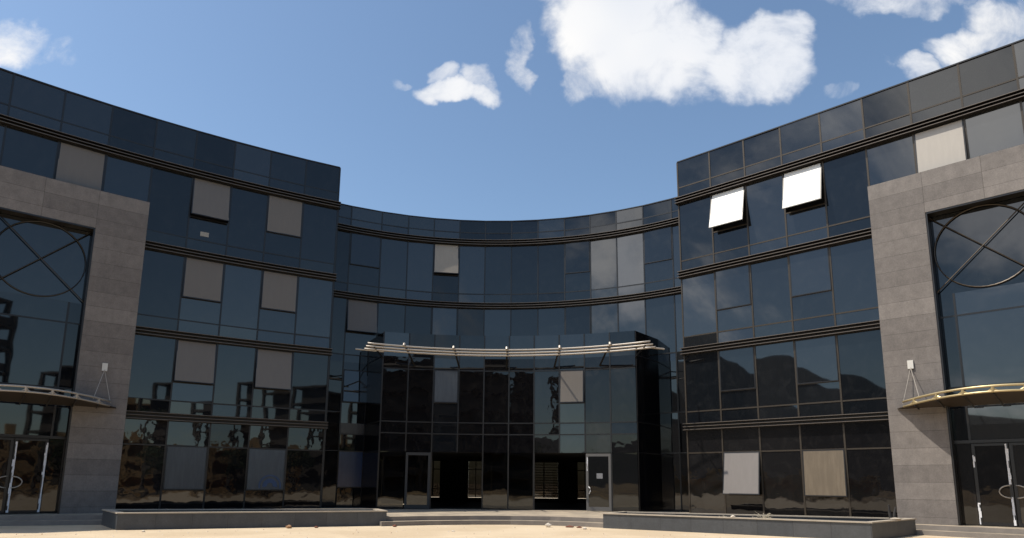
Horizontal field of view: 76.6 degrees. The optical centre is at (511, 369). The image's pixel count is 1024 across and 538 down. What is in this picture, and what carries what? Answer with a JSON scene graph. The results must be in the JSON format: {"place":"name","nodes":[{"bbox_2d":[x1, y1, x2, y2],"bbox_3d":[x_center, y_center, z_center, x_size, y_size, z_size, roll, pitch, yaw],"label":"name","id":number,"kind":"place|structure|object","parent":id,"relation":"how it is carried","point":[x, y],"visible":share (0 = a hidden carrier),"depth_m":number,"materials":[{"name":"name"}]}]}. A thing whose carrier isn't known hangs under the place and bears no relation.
{"place":"outdoors","nodes":[
{"label":"outdoors","id":0,"kind":"place"},
{"bbox_2d":[15,527,724,537],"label":"gravel","id":1,"kind":"structure","parent":0,"point":[391,532],"depth_m":19.94,"materials":[{"name":"grey gravel"}]},
{"bbox_2d":[0,497,966,537],"bbox_3d":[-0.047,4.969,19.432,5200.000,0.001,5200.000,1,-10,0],"label":"ground","id":2,"kind":"structure","parent":0,"point":[412,531],"depth_m":19.95,"materials":[{"name":"beige concrete"}]},
{"bbox_2d":[0,520,101,525],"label":"step","id":3,"kind":"object","parent":2,"relation":"on","point":[44,522],"visible":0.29,"depth_m":21.84,"materials":[{"name":"stone"}]},
{"bbox_2d":[101,509,387,529],"bbox_3d":[-9.196,5.160,22.385,9.591,0.580,2.861,3,-10,-16],"label":"slate planter","id":4,"kind":"object","parent":2,"relation":"on","point":[134,519],"visible":0.91,"depth_m":21.68,"materials":[{"name":"stone"}]},
{"bbox_2d":[379,520,602,527],"bbox_3d":[-0.515,5.718,24.157,9.058,0.153,2.433,1,-10,0],"label":"step","id":5,"kind":"object","parent":2,"relation":"on","point":[490,522],"visible":0.73,"depth_m":24.10,"materials":[{"name":"stone"}]},
{"bbox_2d":[0,39,1023,526],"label":"office building","id":6,"kind":"structure","parent":2,"relation":"on","point":[818,313],"depth_m":27.04,"materials":[{"name":"black glass"}]},
{"bbox_2d":[0,437,14,513],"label":"door","id":7,"kind":"structure","parent":6,"relation":"in","point":[6,443],"depth_m":22.91,"materials":[{"name":"black glass"}]},
{"bbox_2d":[5,438,48,513],"bbox_3d":[-17.370,3.799,23.251,0.989,2.650,0.173,9,-13,-39],"label":"door","id":8,"kind":"structure","parent":6,"relation":"in","point":[24,495],"depth_m":23.28,"materials":[{"name":"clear glass"}]},
{"bbox_2d":[55,141,105,190],"bbox_3d":[-16.972,-7.926,25.536,1.542,1.776,0.180,9,-13,-39],"label":"casement window","id":9,"kind":"structure","parent":6,"relation":"in","point":[76,165],"depth_m":25.51,"materials":[{"name":"grey glass"}]},
{"bbox_2d":[162,445,207,489],"bbox_3d":[-13.260,3.991,26.344,1.517,1.759,0.123,7,-12,-33],"label":"casement window","id":10,"kind":"structure","parent":6,"relation":"in","point":[185,466],"depth_m":26.32,"materials":[{"name":"grey glass"}]},
{"bbox_2d":[174,339,216,383],"bbox_3d":[-13.181,-0.318,27.045,1.517,1.767,0.283,7,-12,-33],"label":"casement window","id":11,"kind":"structure","parent":6,"relation":"in","point":[195,362],"depth_m":27.01,"materials":[{"name":"grey glass"}]},
{"bbox_2d":[182,257,223,301],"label":"casement window","id":12,"kind":"structure","parent":6,"relation":"in","point":[203,279],"depth_m":27.68,"materials":[{"name":"grey glass"}]},
{"bbox_2d":[191,177,230,221],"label":"casement window","id":13,"kind":"structure","parent":6,"relation":"in","point":[211,199],"depth_m":28.23,"materials":[{"name":"grey glass"}]},
{"bbox_2d":[246,448,285,489],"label":"casement window","id":14,"kind":"structure","parent":6,"relation":"in","point":[261,462],"depth_m":27.93,"materials":[{"name":"grey glass"}]},
{"bbox_2d":[255,348,292,389],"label":"casement window","id":15,"kind":"structure","parent":6,"relation":"in","point":[273,367],"depth_m":28.62,"materials":[{"name":"grey glass"}]},
{"bbox_2d":[260,270,297,312],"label":"casement window","id":16,"kind":"structure","parent":6,"relation":"in","point":[279,290],"depth_m":29.31,"materials":[{"name":"grey glass"}]},
{"bbox_2d":[266,195,302,237],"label":"casement window","id":17,"kind":"structure","parent":6,"relation":"in","point":[284,217],"depth_m":29.95,"materials":[{"name":"grey glass"}]},
{"bbox_2d":[342,370,366,402],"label":"casement window","id":18,"kind":"structure","parent":6,"relation":"in","point":[354,382],"depth_m":32.95,"materials":[{"name":"blue glass"}]},
{"bbox_2d":[347,299,377,332],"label":"casement window","id":19,"kind":"structure","parent":6,"relation":"in","point":[362,316],"depth_m":33.61,"materials":[{"name":"grey glass"}]},
{"bbox_2d":[350,232,380,267],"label":"casement window","id":20,"kind":"structure","parent":6,"relation":"in","point":[365,249],"depth_m":34.32,"materials":[{"name":"blue glass"}]},
{"bbox_2d":[404,452,430,508],"bbox_3d":[-4.458,5.227,30.576,1.165,2.620,0.080,2,-10,-10],"label":"entrance door","id":21,"kind":"structure","parent":6,"relation":"in","point":[417,467],"depth_m":30.57,"materials":[{"name":"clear glass"}]},
{"bbox_2d":[431,461,439,496],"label":"rear window","id":22,"kind":"structure","parent":6,"relation":"in","point":[435,479],"depth_m":43.35,"materials":[{"name":"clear glass"}]},
{"bbox_2d":[432,307,456,334],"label":"casement window","id":23,"kind":"structure","parent":6,"relation":"in","point":[444,320],"depth_m":34.98,"materials":[{"name":"blue glass"}]},
{"bbox_2d":[434,370,457,402],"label":"casement window","id":24,"kind":"structure","parent":6,"relation":"in","point":[445,381],"depth_m":31.47,"materials":[{"name":"grey glass"}]},
{"bbox_2d":[434,244,458,273],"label":"casement window","id":25,"kind":"structure","parent":6,"relation":"in","point":[446,256],"depth_m":35.48,"materials":[{"name":"grey glass"}]},
{"bbox_2d":[468,461,481,496],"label":"rear window","id":26,"kind":"structure","parent":6,"relation":"in","point":[475,467],"depth_m":43.37,"materials":[{"name":"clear glass"}]},
{"bbox_2d":[535,462,557,497],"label":"rear window","id":27,"kind":"structure","parent":6,"relation":"in","point":[546,473],"depth_m":43.34,"materials":[{"name":"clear glass"}]},
{"bbox_2d":[559,370,583,402],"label":"casement window","id":28,"kind":"structure","parent":6,"relation":"in","point":[571,381],"depth_m":31.05,"materials":[{"name":"grey glass"}]},
{"bbox_2d":[565,241,589,273],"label":"casement window","id":29,"kind":"structure","parent":6,"relation":"in","point":[577,254],"depth_m":35.06,"materials":[{"name":"blue glass"}]},
{"bbox_2d":[565,305,590,334],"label":"casement window","id":30,"kind":"structure","parent":6,"relation":"in","point":[577,318],"depth_m":34.45,"materials":[{"name":"blue glass"}]},
{"bbox_2d":[578,462,585,497],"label":"rear window","id":31,"kind":"structure","parent":6,"relation":"in","point":[581,465],"depth_m":43.37,"materials":[{"name":"black glass"}]},
{"bbox_2d":[586,454,611,510],"bbox_3d":[4.004,5.208,30.019,1.165,2.620,0.199,-3,-10,17],"label":"entrance door","id":32,"kind":"structure","parent":6,"relation":"in","point":[598,466],"depth_m":30.06,"materials":[{"name":"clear glass"}]},
{"bbox_2d":[644,226,671,263],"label":"casement window","id":33,"kind":"structure","parent":6,"relation":"in","point":[657,242],"depth_m":33.18,"materials":[{"name":"blue glass"}]},
{"bbox_2d":[709,185,745,227],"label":"casement window","id":34,"kind":"structure","parent":6,"relation":"in","point":[726,207],"depth_m":28.55,"materials":[{"name":"white glass"}]},
{"bbox_2d":[715,264,750,309],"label":"casement window","id":35,"kind":"structure","parent":6,"relation":"in","point":[733,290],"depth_m":28.08,"materials":[{"name":"blue glass"}]},
{"bbox_2d":[719,346,755,390],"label":"casement window","id":36,"kind":"structure","parent":6,"relation":"in","point":[736,366],"depth_m":27.46,"materials":[{"name":"black glass"}]},
{"bbox_2d":[723,451,760,494],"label":"casement window","id":37,"kind":"structure","parent":6,"relation":"in","point":[741,470],"depth_m":26.60,"materials":[{"name":"grey glass"}]},
{"bbox_2d":[782,162,822,208],"bbox_3d":[11.850,-7.509,26.513,1.522,1.727,0.483,-8,-13,41],"label":"casement window","id":38,"kind":"structure","parent":6,"relation":"in","point":[803,185],"depth_m":26.47,"materials":[{"name":"white glass"}]},
{"bbox_2d":[789,247,831,296],"bbox_3d":[11.947,-3.901,26.024,1.522,1.780,0.075,-8,-13,41],"label":"casement window","id":39,"kind":"structure","parent":6,"relation":"in","point":[809,270],"depth_m":25.99,"materials":[{"name":"blue glass"}]},
{"bbox_2d":[795,335,838,383],"bbox_3d":[11.915,-0.366,25.401,1.522,1.780,0.074,-8,-13,41],"label":"casement window","id":40,"kind":"structure","parent":6,"relation":"in","point":[816,358],"depth_m":25.36,"materials":[{"name":"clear glass"}]},
{"bbox_2d":[802,449,847,496],"bbox_3d":[11.855,3.923,24.623,1.522,1.758,0.133,-8,-13,41],"label":"casement window","id":41,"kind":"structure","parent":6,"relation":"in","point":[824,471],"depth_m":24.58,"materials":[{"name":"beige glass"}]},
{"bbox_2d":[914,118,966,172],"bbox_3d":[15.460,-7.996,23.422,1.522,1.773,0.222,-9,-14,42],"label":"casement window","id":42,"kind":"structure","parent":6,"relation":"in","point":[945,144],"depth_m":23.40,"materials":[{"name":"beige glass"}]},
{"bbox_2d":[971,443,1017,526],"bbox_3d":[15.664,3.728,21.092,0.988,2.650,0.173,-9,-14,42],"label":"door","id":43,"kind":"structure","parent":6,"relation":"in","point":[991,461],"depth_m":21.12,"materials":[{"name":"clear glass"}]},
{"bbox_2d":[1009,442,1023,526],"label":"door","id":44,"kind":"structure","parent":6,"relation":"in","point":[1016,450],"depth_m":20.72,"materials":[{"name":"black glass"}]},
{"bbox_2d":[602,511,916,537],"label":"slate planter","id":45,"kind":"object","parent":2,"relation":"on","point":[816,526],"visible":0.92,"depth_m":20.76,"materials":[{"name":"stone"}]},
{"bbox_2d":[752,512,772,517],"bbox_3d":[8.239,4.865,21.373,0.578,0.381,0.646,1,-10,0],"label":"dry weed","id":46,"kind":"object","parent":45,"relation":"on","point":[766,516],"visible":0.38,"depth_m":21.31,"materials":[{"name":"beige plant"}]},
{"bbox_2d":[888,505,891,519],"bbox_3d":[12.296,4.715,21.077,0.119,0.627,0.099,-5,-12,30],"label":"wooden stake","id":47,"kind":"object","parent":45,"relation":"on","point":[889,513],"visible":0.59,"depth_m":21.07,"materials":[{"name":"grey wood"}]},
{"bbox_2d":[916,529,1023,537],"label":"step","id":48,"kind":"object","parent":2,"relation":"on","point":[958,534],"visible":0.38,"depth_m":20.30,"materials":[{"name":"stone"}]},
{"bbox_2d":[0,507,1023,533],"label":"terrace","id":49,"kind":"structure","parent":0,"point":[480,514],"depth_m":24.56,"materials":[{"name":"stone"}]},
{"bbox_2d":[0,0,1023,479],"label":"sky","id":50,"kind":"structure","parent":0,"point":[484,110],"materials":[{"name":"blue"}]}
]}

